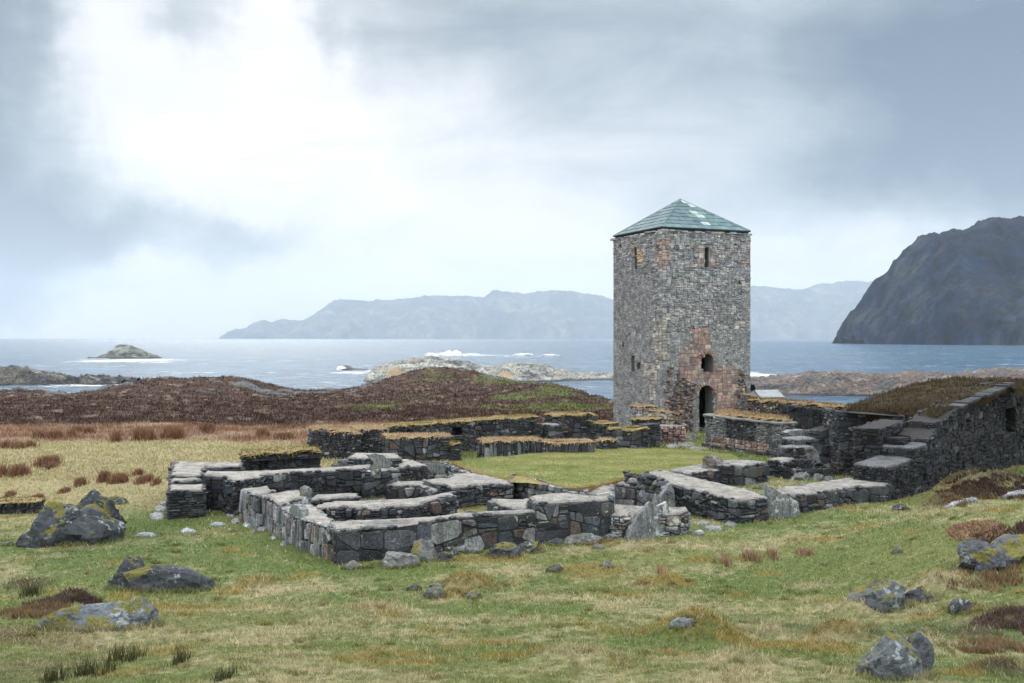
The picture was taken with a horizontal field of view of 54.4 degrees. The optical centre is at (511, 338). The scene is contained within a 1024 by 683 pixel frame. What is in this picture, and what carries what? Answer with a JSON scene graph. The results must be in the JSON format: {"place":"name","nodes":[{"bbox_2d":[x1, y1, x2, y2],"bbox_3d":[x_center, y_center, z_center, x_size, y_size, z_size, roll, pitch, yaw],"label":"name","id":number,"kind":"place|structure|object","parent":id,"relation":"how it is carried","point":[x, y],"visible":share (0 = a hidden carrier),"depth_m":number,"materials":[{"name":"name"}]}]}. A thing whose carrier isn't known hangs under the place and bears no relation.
{"place":"outdoors","nodes":[
{"label":"outdoors","id":0,"kind":"place"},
{"bbox_2d":[0,365,140,384],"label":"headland","id":1,"kind":"structure","parent":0,"point":[15,375],"depth_m":347.16,"materials":[{"name":"stone"}]},
{"bbox_2d":[0,367,1023,682],"bbox_3d":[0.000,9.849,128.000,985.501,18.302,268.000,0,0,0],"label":"ground","id":2,"kind":"structure","parent":0,"point":[896,567],"depth_m":24.70,"materials":[{"name":"plant"}]},
{"bbox_2d":[0,462,31,477],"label":"rush clump","id":3,"kind":"object","parent":2,"relation":"on","point":[19,469],"visible":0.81,"depth_m":43.38,"materials":[{"name":"brown plant"}]},
{"bbox_2d":[0,438,39,448],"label":"rush clump","id":4,"kind":"object","parent":2,"relation":"on","point":[18,444],"visible":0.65,"depth_m":53.90,"materials":[{"name":"brown plant"}]},
{"bbox_2d":[0,494,47,513],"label":"turf wall","id":5,"kind":"structure","parent":2,"relation":"on","point":[22,504],"depth_m":34.01,"materials":[{"name":"yellow plant"}]},
{"bbox_2d":[11,581,43,598],"bbox_3d":[-11.178,5.829,23.123,0.509,0.407,0.958,0,0,0],"label":"rush clump","id":6,"kind":"object","parent":2,"relation":"on","point":[27,591],"visible":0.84,"depth_m":23.03,"materials":[{"name":"green plant"}]},
{"bbox_2d":[0,597,77,618],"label":"heather","id":7,"kind":"object","parent":2,"relation":"on","point":[28,611],"visible":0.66,"depth_m":19.94,"materials":[{"name":"brown plant"}]},
{"bbox_2d":[30,453,66,467],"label":"rush clump","id":8,"kind":"object","parent":2,"relation":"on","point":[43,460],"visible":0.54,"depth_m":47.01,"materials":[{"name":"brown plant"}]},
{"bbox_2d":[31,662,71,682],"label":"rush clump","id":9,"kind":"object","parent":2,"relation":"on","point":[52,676],"visible":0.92,"depth_m":12.42,"materials":[{"name":"green plant"}]},
{"bbox_2d":[29,428,76,438],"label":"rush clump","id":10,"kind":"object","parent":2,"relation":"on","point":[52,434],"visible":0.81,"depth_m":59.53,"materials":[{"name":"brown plant"}]},
{"bbox_2d":[21,586,105,607],"bbox_3d":[-9.603,5.583,21.405,1.629,0.434,1.204,0,0,-32],"label":"heather","id":11,"kind":"object","parent":2,"relation":"on","point":[84,597],"visible":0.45,"depth_m":21.40,"materials":[{"name":"brown plant"}]},
{"bbox_2d":[15,489,126,547],"bbox_3d":[-12.981,5.878,29.841,2.865,2.517,2.579,0,0,0],"label":"boulder","id":12,"kind":"object","parent":2,"relation":"on","point":[94,516],"visible":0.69,"depth_m":29.10,"materials":[{"name":"stone"}]},
{"bbox_2d":[70,650,119,677],"bbox_3d":[-5.614,4.345,13.363,0.504,0.483,1.083,0,0,0],"label":"rush clump","id":13,"kind":"object","parent":2,"relation":"on","point":[85,668],"visible":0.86,"depth_m":13.26,"materials":[{"name":"green plant"}]},
{"bbox_2d":[34,597,159,630],"bbox_3d":[-7.380,5.060,17.734,2.241,0.864,0.873,0,0,-12],"label":"boulder","id":14,"kind":"object","parent":2,"relation":"on","point":[135,610],"visible":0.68,"depth_m":17.67,"materials":[{"name":"stone"}]},
{"bbox_2d":[96,469,114,482],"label":"rush clump","id":15,"kind":"object","parent":2,"relation":"on","point":[102,476],"visible":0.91,"depth_m":41.52,"materials":[{"name":"brown plant"}]},
{"bbox_2d":[106,471,130,484],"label":"rush clump","id":16,"kind":"object","parent":2,"relation":"on","point":[115,478],"visible":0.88,"depth_m":41.12,"materials":[{"name":"brown plant"}]},
{"bbox_2d":[99,638,147,665],"bbox_3d":[-5.633,4.536,14.449,0.605,0.488,1.092,0,0,0],"label":"rush clump","id":17,"kind":"object","parent":2,"relation":"on","point":[122,656],"visible":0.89,"depth_m":14.47,"materials":[{"name":"green plant"}]},
{"bbox_2d":[107,425,157,442],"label":"rush clump","id":18,"kind":"object","parent":2,"relation":"on","point":[141,433],"visible":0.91,"depth_m":57.95,"materials":[{"name":"brown plant"}]},
{"bbox_2d":[107,555,215,591],"bbox_3d":[-8.423,5.820,23.845,2.619,1.212,1.021,0,0,0],"label":"boulder","id":19,"kind":"object","parent":2,"relation":"on","point":[132,571],"visible":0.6,"depth_m":23.55,"materials":[{"name":"stone"}]},
{"bbox_2d":[156,424,186,439],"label":"rush clump","id":20,"kind":"object","parent":2,"relation":"on","point":[172,432],"visible":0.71,"depth_m":59.27,"materials":[{"name":"brown plant"}]},
{"bbox_2d":[163,648,197,668],"bbox_3d":[-4.771,4.561,14.199,0.298,0.338,1.146,0,0,0],"label":"rush clump","id":21,"kind":"object","parent":2,"relation":"on","point":[179,658],"visible":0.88,"depth_m":14.31,"materials":[{"name":"green plant"}]},
{"bbox_2d":[165,461,246,518],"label":"ruin wall","id":22,"kind":"structure","parent":2,"relation":"on","point":[186,493],"depth_m":33.95,"materials":[{"name":"stone"}]},
{"bbox_2d":[198,422,217,432],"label":"rush clump","id":23,"kind":"object","parent":2,"relation":"on","point":[205,427],"visible":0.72,"depth_m":62.63,"materials":[{"name":"brown plant"}]},
{"bbox_2d":[209,661,236,681],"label":"rush clump","id":24,"kind":"object","parent":2,"relation":"on","point":[219,677],"visible":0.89,"depth_m":12.41,"materials":[{"name":"green plant"}]},
{"bbox_2d":[236,443,323,470],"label":"ruin wall","id":25,"kind":"structure","parent":2,"relation":"on","point":[279,458],"depth_m":39.69,"materials":[{"name":"grey stone"}]},
{"bbox_2d":[238,486,334,559],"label":"ruin wall","id":26,"kind":"structure","parent":2,"relation":"on","point":[310,532],"depth_m":29.88,"materials":[{"name":"stone"}]},
{"bbox_2d":[289,504,307,518],"bbox_3d":[-6.210,5.194,28.977,0.250,0.747,0.936,0,0,-33],"label":"standing slab","id":27,"kind":"object","parent":26,"relation":"on","point":[298,509],"depth_m":28.71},
{"bbox_2d":[201,464,372,515],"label":"ruin wall","id":28,"kind":"structure","parent":2,"relation":"on","point":[223,488],"depth_m":35.50,"materials":[{"name":"stone"}]},
{"bbox_2d":[0,366,612,428],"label":"heather","id":29,"kind":"object","parent":2,"relation":"on","point":[252,412],"visible":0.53,"depth_m":105.96,"materials":[{"name":"brown plant"}]},
{"bbox_2d":[311,493,361,505],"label":"ruin wall","id":30,"kind":"structure","parent":2,"relation":"on","point":[317,499],"depth_m":33.52,"materials":[{"name":"stone"}]},
{"bbox_2d":[306,423,389,458],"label":"ruin wall","id":31,"kind":"structure","parent":2,"relation":"on","point":[337,442],"depth_m":49.38,"materials":[{"name":"grey stone"}]},
{"bbox_2d":[346,453,403,467],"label":"ruin wall","id":32,"kind":"structure","parent":2,"relation":"on","point":[355,459],"depth_m":41.44,"materials":[{"name":"stone"}]},
{"bbox_2d":[370,462,380,477],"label":"stone","id":33,"kind":"object","parent":2,"relation":"on","point":[375,469],"visible":1,"depth_m":36.37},
{"bbox_2d":[360,467,400,498],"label":"ruin wall","id":34,"kind":"structure","parent":2,"relation":"on","point":[390,475],"depth_m":37.34,"materials":[{"name":"stone"}]},
{"bbox_2d":[366,453,391,467],"bbox_3d":[-5.074,4.696,37.929,1.014,0.664,0.300,0,0,-23],"label":"leaning slab","id":35,"kind":"object","parent":34,"relation":"on","point":[383,461],"depth_m":37.81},
{"bbox_2d":[315,491,458,520],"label":"ruin wall","id":36,"kind":"structure","parent":2,"relation":"on","point":[440,504],"depth_m":30.53,"materials":[{"name":"stone"}]},
{"bbox_2d":[380,551,420,567],"bbox_3d":[-2.941,6.015,26.292,1.051,0.779,0.749,0,0,0],"label":"boulder","id":37,"kind":"object","parent":2,"relation":"on","point":[392,558],"visible":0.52,"depth_m":26.07,"materials":[{"name":"stone"}]},
{"bbox_2d":[386,486,419,498],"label":"ruin wall","id":38,"kind":"structure","parent":2,"relation":"on","point":[396,493],"depth_m":36.36,"materials":[{"name":"stone"}]},
{"bbox_2d":[395,459,429,480],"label":"ruin wall","id":39,"kind":"structure","parent":2,"relation":"on","point":[411,470],"depth_m":40.83,"materials":[{"name":"stone"}]},
{"bbox_2d":[387,481,438,498],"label":"ruin wall","id":40,"kind":"structure","parent":2,"relation":"on","point":[425,490],"depth_m":36.46,"materials":[{"name":"stone"}]},
{"bbox_2d":[378,431,452,460],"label":"ruin wall","id":41,"kind":"structure","parent":2,"relation":"on","point":[422,446],"depth_m":48.36,"materials":[{"name":"grey stone"}]},
{"bbox_2d":[411,538,437,561],"bbox_3d":[-2.430,5.975,27.078,1.098,1.029,0.820,0,0,0],"label":"boulder","id":42,"kind":"object","parent":2,"relation":"on","point":[422,549],"visible":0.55,"depth_m":26.93,"materials":[{"name":"stone"}]},
{"bbox_2d":[417,460,445,479],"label":"ruin wall","id":43,"kind":"structure","parent":2,"relation":"on","point":[436,470],"depth_m":41.59,"materials":[{"name":"stone"}]},
{"bbox_2d":[423,587,444,597],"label":"stone","id":44,"kind":"object","parent":2,"relation":"on","point":[434,591],"visible":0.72,"depth_m":21.86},
{"bbox_2d":[448,439,462,460],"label":"ruin wall","id":45,"kind":"structure","parent":2,"relation":"on","point":[455,447],"depth_m":48.45,"materials":[{"name":"grey stone"}]},
{"bbox_2d":[378,413,538,451],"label":"ruin wall","id":46,"kind":"structure","parent":2,"relation":"on","point":[468,432],"depth_m":52.86,"materials":[{"name":"grey stone"}]},
{"bbox_2d":[443,462,483,477],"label":"retaining wall","id":47,"kind":"structure","parent":2,"relation":"on","point":[451,469],"depth_m":41.67,"materials":[{"name":"stone"}]},
{"bbox_2d":[448,536,484,550],"bbox_3d":[-1.315,5.802,28.051,1.109,0.430,0.259,0,0,-15],"label":"leaning slab","id":48,"kind":"object","parent":2,"relation":"on","point":[476,541],"depth_m":28.06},
{"bbox_2d":[422,473,513,508],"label":"ruin platform","id":49,"kind":"structure","parent":2,"relation":"on","point":[474,489],"depth_m":35.72,"materials":[{"name":"stone"}]},
{"bbox_2d":[329,492,615,564],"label":"ruin wall","id":50,"kind":"structure","parent":2,"relation":"on","point":[549,516],"depth_m":28.27,"materials":[{"name":"stone"}]},
{"bbox_2d":[488,542,520,557],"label":"boulder","id":51,"kind":"object","parent":2,"relation":"on","point":[508,549],"visible":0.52,"depth_m":27.23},
{"bbox_2d":[487,498,531,510],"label":"ruin wall","id":52,"kind":"structure","parent":2,"relation":"on","point":[504,504],"depth_m":30.36,"materials":[{"name":"stone"}]},
{"bbox_2d":[476,435,544,457],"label":"ruin wall","id":53,"kind":"structure","parent":2,"relation":"on","point":[488,446],"depth_m":48.86,"materials":[{"name":"grey stone"}]},
{"bbox_2d":[0,467,1023,682],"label":"grass","id":54,"kind":"structure","parent":2,"relation":"on","point":[524,651],"depth_m":19.20,"materials":[{"name":"plant"}]},
{"bbox_2d":[0,418,1023,480],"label":"grass","id":55,"kind":"structure","parent":2,"relation":"on","point":[190,427],"depth_m":54.58,"materials":[{"name":"plant"}]},
{"bbox_2d":[518,539,540,552],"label":"boulder","id":56,"kind":"object","parent":2,"relation":"on","point":[529,545],"visible":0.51,"depth_m":27.88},
{"bbox_2d":[531,423,542,438],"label":"ruin wall","id":57,"kind":"structure","parent":2,"relation":"on","point":[537,428],"depth_m":54.51,"materials":[{"name":"stone"}]},
{"bbox_2d":[510,474,587,498],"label":"retaining wall","id":58,"kind":"structure","parent":2,"relation":"on","point":[525,490],"depth_m":35.59,"materials":[{"name":"stone"}]},
{"bbox_2d":[539,437,598,452],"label":"ruin wall","id":59,"kind":"structure","parent":2,"relation":"on","point":[573,445],"depth_m":49.85,"materials":[{"name":"grey stone"}]},
{"bbox_2d":[541,410,619,445],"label":"ruin wall","id":60,"kind":"structure","parent":2,"relation":"on","point":[578,424],"depth_m":55.95,"materials":[{"name":"grey stone"}]},
{"bbox_2d":[564,533,602,544],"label":"boulder","id":61,"kind":"object","parent":2,"relation":"on","point":[579,537],"visible":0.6,"depth_m":29.02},
{"bbox_2d":[588,484,615,503],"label":"ruin wall","id":62,"kind":"structure","parent":2,"relation":"on","point":[609,489],"depth_m":34.29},
{"bbox_2d":[595,436,618,448],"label":"ruin wall","id":63,"kind":"structure","parent":2,"relation":"on","point":[605,442],"depth_m":51.89,"materials":[{"name":"grey stone"}]},
{"bbox_2d":[599,481,658,505],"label":"ruin wall","id":64,"kind":"structure","parent":2,"relation":"on","point":[626,494],"depth_m":35.58,"materials":[{"name":"stone"}]},
{"bbox_2d":[657,483,675,506],"bbox_3d":[5.257,5.357,33.936,0.644,0.831,0.220,0,0,-25],"label":"leaning slab","id":65,"kind":"object","parent":64,"relation":"on","point":[668,498],"depth_m":33.86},
{"bbox_2d":[604,422,661,448],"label":"ruin wall","id":66,"kind":"structure","parent":2,"relation":"on","point":[642,435],"depth_m":53.72,"materials":[{"name":"grey stone"}]},
{"bbox_2d":[630,403,656,424],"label":"ruin wall","id":67,"kind":"structure","parent":2,"relation":"on","point":[636,409],"depth_m":60.96,"materials":[{"name":"grey stone"}]},
{"bbox_2d":[629,415,663,425],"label":"ruin wall","id":68,"kind":"structure","parent":2,"relation":"on","point":[636,420],"depth_m":58.49,"materials":[{"name":"beige stone"}]},
{"bbox_2d":[625,501,669,540],"bbox_3d":[4.111,5.486,30.001,1.821,1.120,0.286,0,0,-32],"label":"leaning slab","id":69,"kind":"object","parent":2,"relation":"on","point":[643,525],"depth_m":29.89,"materials":[{"name":"stone"}]},
{"bbox_2d":[609,504,691,538],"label":"ruin wall","id":70,"kind":"structure","parent":2,"relation":"on","point":[675,521],"depth_m":30.21,"materials":[{"name":"stone"}]},
{"bbox_2d":[641,409,674,424],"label":"ruin wall","id":71,"kind":"structure","parent":2,"relation":"on","point":[668,417],"depth_m":59.69,"materials":[{"name":"grey stone"}]},
{"bbox_2d":[660,424,685,443],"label":"ruin wall","id":72,"kind":"structure","parent":2,"relation":"on","point":[673,433],"depth_m":56.55,"materials":[{"name":"stone"}]},
{"bbox_2d":[610,199,751,432],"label":"tower","id":73,"kind":"structure","parent":2,"relation":"on","point":[681,308],"depth_m":64.15,"materials":[{"name":"stone"}]},
{"bbox_2d":[669,617,694,628],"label":"boulder","id":74,"kind":"object","parent":2,"relation":"on","point":[678,621],"visible":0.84,"depth_m":16.47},
{"bbox_2d":[670,464,720,482],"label":"ruin wall","id":75,"kind":"structure","parent":2,"relation":"on","point":[700,472],"depth_m":40.36,"materials":[{"name":"stone"}]},
{"bbox_2d":[647,470,770,523],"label":"ruin wall","id":76,"kind":"structure","parent":2,"relation":"on","point":[704,498],"depth_m":33.12,"materials":[{"name":"stone"}]},
{"bbox_2d":[713,459,768,485],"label":"ruin wall","id":77,"kind":"structure","parent":2,"relation":"on","point":[743,472],"depth_m":40.68,"materials":[{"name":"stone"}]},
{"bbox_2d":[702,455,722,468],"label":"stone","id":78,"kind":"object","parent":77,"relation":"on","point":[710,461],"visible":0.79,"depth_m":41.08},
{"bbox_2d":[740,393,757,411],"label":"ruin wall","id":79,"kind":"structure","parent":2,"relation":"on","point":[744,397],"depth_m":61.51,"materials":[{"name":"grey stone"}]},
{"bbox_2d":[701,408,797,456],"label":"ruin wall","id":80,"kind":"structure","parent":2,"relation":"on","point":[743,431],"depth_m":51.98,"materials":[{"name":"stone"}]},
{"bbox_2d":[741,547,763,562],"bbox_3d":[6.517,5.824,26.942,0.555,0.347,1.235,0,0,0],"label":"rush clump","id":81,"kind":"object","parent":2,"relation":"on","point":[749,554],"visible":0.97,"depth_m":26.81,"materials":[{"name":"brown plant"}]},
{"bbox_2d":[750,390,783,398],"bbox_3d":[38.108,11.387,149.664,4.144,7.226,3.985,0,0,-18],"label":"boathouse","id":82,"kind":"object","parent":2,"relation":"on","point":[773,394],"visible":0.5,"depth_m":148.68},
{"bbox_2d":[746,395,813,415],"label":"ruin wall","id":83,"kind":"structure","parent":2,"relation":"on","point":[771,406],"depth_m":60.17,"materials":[{"name":"grey stone"}]},
{"bbox_2d":[767,457,795,479],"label":"ruin wall","id":84,"kind":"structure","parent":2,"relation":"on","point":[780,466],"depth_m":42.78,"materials":[{"name":"stone"}]},
{"bbox_2d":[763,485,800,518],"bbox_3d":[8.924,5.420,32.962,1.297,1.186,0.235,0,0,-10],"label":"leaning slab","id":85,"kind":"object","parent":2,"relation":"on","point":[781,505],"depth_m":32.86,"materials":[{"name":"stone"}]},
{"bbox_2d":[793,546,817,557],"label":"rush clump","id":86,"kind":"object","parent":2,"relation":"on","point":[806,550],"visible":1,"depth_m":26.79,"materials":[{"name":"brown plant"}]},
{"bbox_2d":[778,425,834,477],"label":"ruin wall","id":87,"kind":"structure","parent":2,"relation":"on","point":[816,437],"depth_m":44.40,"materials":[{"name":"stone"}]},
{"bbox_2d":[806,399,850,410],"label":"ruin wall","id":88,"kind":"structure","parent":2,"relation":"on","point":[823,405],"depth_m":57.38,"materials":[{"name":"brown plant"}]},
{"bbox_2d":[776,478,895,512],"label":"ruin wall","id":89,"kind":"structure","parent":2,"relation":"on","point":[821,495],"depth_m":35.40,"materials":[{"name":"stone"}]},
{"bbox_2d":[847,578,905,612],"bbox_3d":[7.418,5.415,20.016,1.343,1.202,0.923,0,0,0],"label":"boulder","id":90,"kind":"object","parent":2,"relation":"on","point":[883,593],"visible":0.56,"depth_m":19.71,"materials":[{"name":"stone"}]},
{"bbox_2d":[856,630,934,680],"bbox_3d":[4.784,4.095,12.292,1.039,0.921,0.794,0,0,0],"label":"boulder","id":91,"kind":"object","parent":2,"relation":"on","point":[892,653],"visible":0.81,"depth_m":12.19,"materials":[{"name":"stone"}]},
{"bbox_2d":[779,375,1023,499],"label":"ruined building","id":92,"kind":"structure","parent":2,"relation":"on","point":[911,439],"depth_m":42.88,"materials":[{"name":"stone"}]},
{"bbox_2d":[904,585,934,602],"bbox_3d":[8.352,5.357,20.390,0.794,0.570,0.519,0,0,0],"label":"boulder","id":93,"kind":"object","parent":2,"relation":"on","point":[921,592],"visible":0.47,"depth_m":20.25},
{"bbox_2d":[922,491,970,506],"bbox_3d":[15.346,5.679,35.032,1.495,0.473,1.366,0,0,-44],"label":"heather","id":94,"kind":"object","parent":2,"relation":"on","point":[950,496],"visible":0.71,"depth_m":35.17,"materials":[{"name":"brown plant"}]},
{"bbox_2d":[948,597,973,614],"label":"boulder","id":95,"kind":"object","parent":2,"relation":"on","point":[961,602],"visible":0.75,"depth_m":18.40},
{"bbox_2d":[945,519,1008,540],"bbox_3d":[11.562,4.775,24.845,1.378,0.446,1.966,0,0,0],"label":"dead bracken","id":96,"kind":"object","parent":2,"relation":"on","point":[986,523],"visible":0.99,"depth_m":24.90,"materials":[{"name":"brown plant"}]},
{"bbox_2d":[934,560,1023,592],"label":"heather","id":97,"kind":"object","parent":2,"relation":"on","point":[989,576],"visible":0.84,"depth_m":20.80,"materials":[{"name":"brown plant"}]},
{"bbox_2d":[935,467,1023,499],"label":"heather","id":98,"kind":"object","parent":2,"relation":"on","point":[988,483],"visible":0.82,"depth_m":38.55,"materials":[{"name":"brown plant"}]},
{"bbox_2d":[937,483,1022,499],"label":"heather","id":99,"kind":"object","parent":2,"relation":"on","point":[982,497],"visible":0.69,"depth_m":37.54,"materials":[{"name":"brown plant"}]},
{"bbox_2d":[946,634,1023,653],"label":"heather","id":100,"kind":"object","parent":2,"relation":"on","point":[994,644],"visible":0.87,"depth_m":15.31,"materials":[{"name":"brown plant"}]},
{"bbox_2d":[956,533,1023,573],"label":"boulder","id":101,"kind":"object","parent":2,"relation":"on","point":[1002,551],"visible":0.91,"depth_m":21.73,"materials":[{"name":"stone"}]},
{"bbox_2d":[968,604,1023,634],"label":"heather","id":102,"kind":"object","parent":2,"relation":"on","point":[1019,627],"visible":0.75,"depth_m":17.37,"materials":[{"name":"brown plant"}]},
{"bbox_2d":[972,520,1023,543],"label":"heather","id":103,"kind":"object","parent":2,"relation":"on","point":[1019,526],"visible":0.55,"depth_m":24.07,"materials":[{"name":"brown plant"}]},
{"bbox_2d":[0,339,1023,404],"bbox_3d":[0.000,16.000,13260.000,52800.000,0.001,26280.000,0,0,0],"label":"sea","id":104,"kind":"structure","parent":0,"point":[304,364],"depth_m":821.10,"materials":[{"name":"liquid"}]},
{"bbox_2d":[87,344,161,357],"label":"rocky islet","id":105,"kind":"object","parent":104,"relation":"in","point":[123,351],"visible":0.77,"depth_m":793.35,"materials":[{"name":"stone"}]},
{"bbox_2d":[337,350,559,369],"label":"sea spray","id":106,"kind":"object","parent":104,"relation":"on","point":[456,352],"visible":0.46,"depth_m":926.88,"materials":[{"name":"white"}]},
{"bbox_2d":[363,355,612,381],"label":"peninsula","id":107,"kind":"object","parent":104,"relation":"on","point":[523,371],"visible":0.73,"depth_m":382.12},
{"bbox_2d":[0,0,1023,338],"label":"sky","id":108,"kind":"structure","parent":0,"point":[170,169],"materials":[{"name":"white"}]},
{"bbox_2d":[219,281,872,338],"bbox_3d":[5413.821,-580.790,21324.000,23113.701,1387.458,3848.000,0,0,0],"label":"mountains","id":109,"kind":"structure","parent":0,"point":[820,311],"depth_m":20349.71,"materials":[{"name":"stone"}]},
{"bbox_2d":[452,448,739,500],"bbox_3d":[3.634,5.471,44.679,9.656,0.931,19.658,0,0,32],"label":"lawn grass","id":110,"kind":"structure","parent":0,"point":[615,463],"depth_m":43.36,"materials":[{"name":"plant"}]},
{"bbox_2d":[750,367,1023,395],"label":"headland","id":111,"kind":"structure","parent":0,"point":[832,383],"depth_m":290.60,"materials":[{"name":"stone"}]},
{"bbox_2d":[832,216,1023,344],"bbox_3d":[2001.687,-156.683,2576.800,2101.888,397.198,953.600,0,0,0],"label":"mountain","id":112,"kind":"structure","parent":0,"point":[953,286],"depth_m":2544.96,"materials":[{"name":"stone"}]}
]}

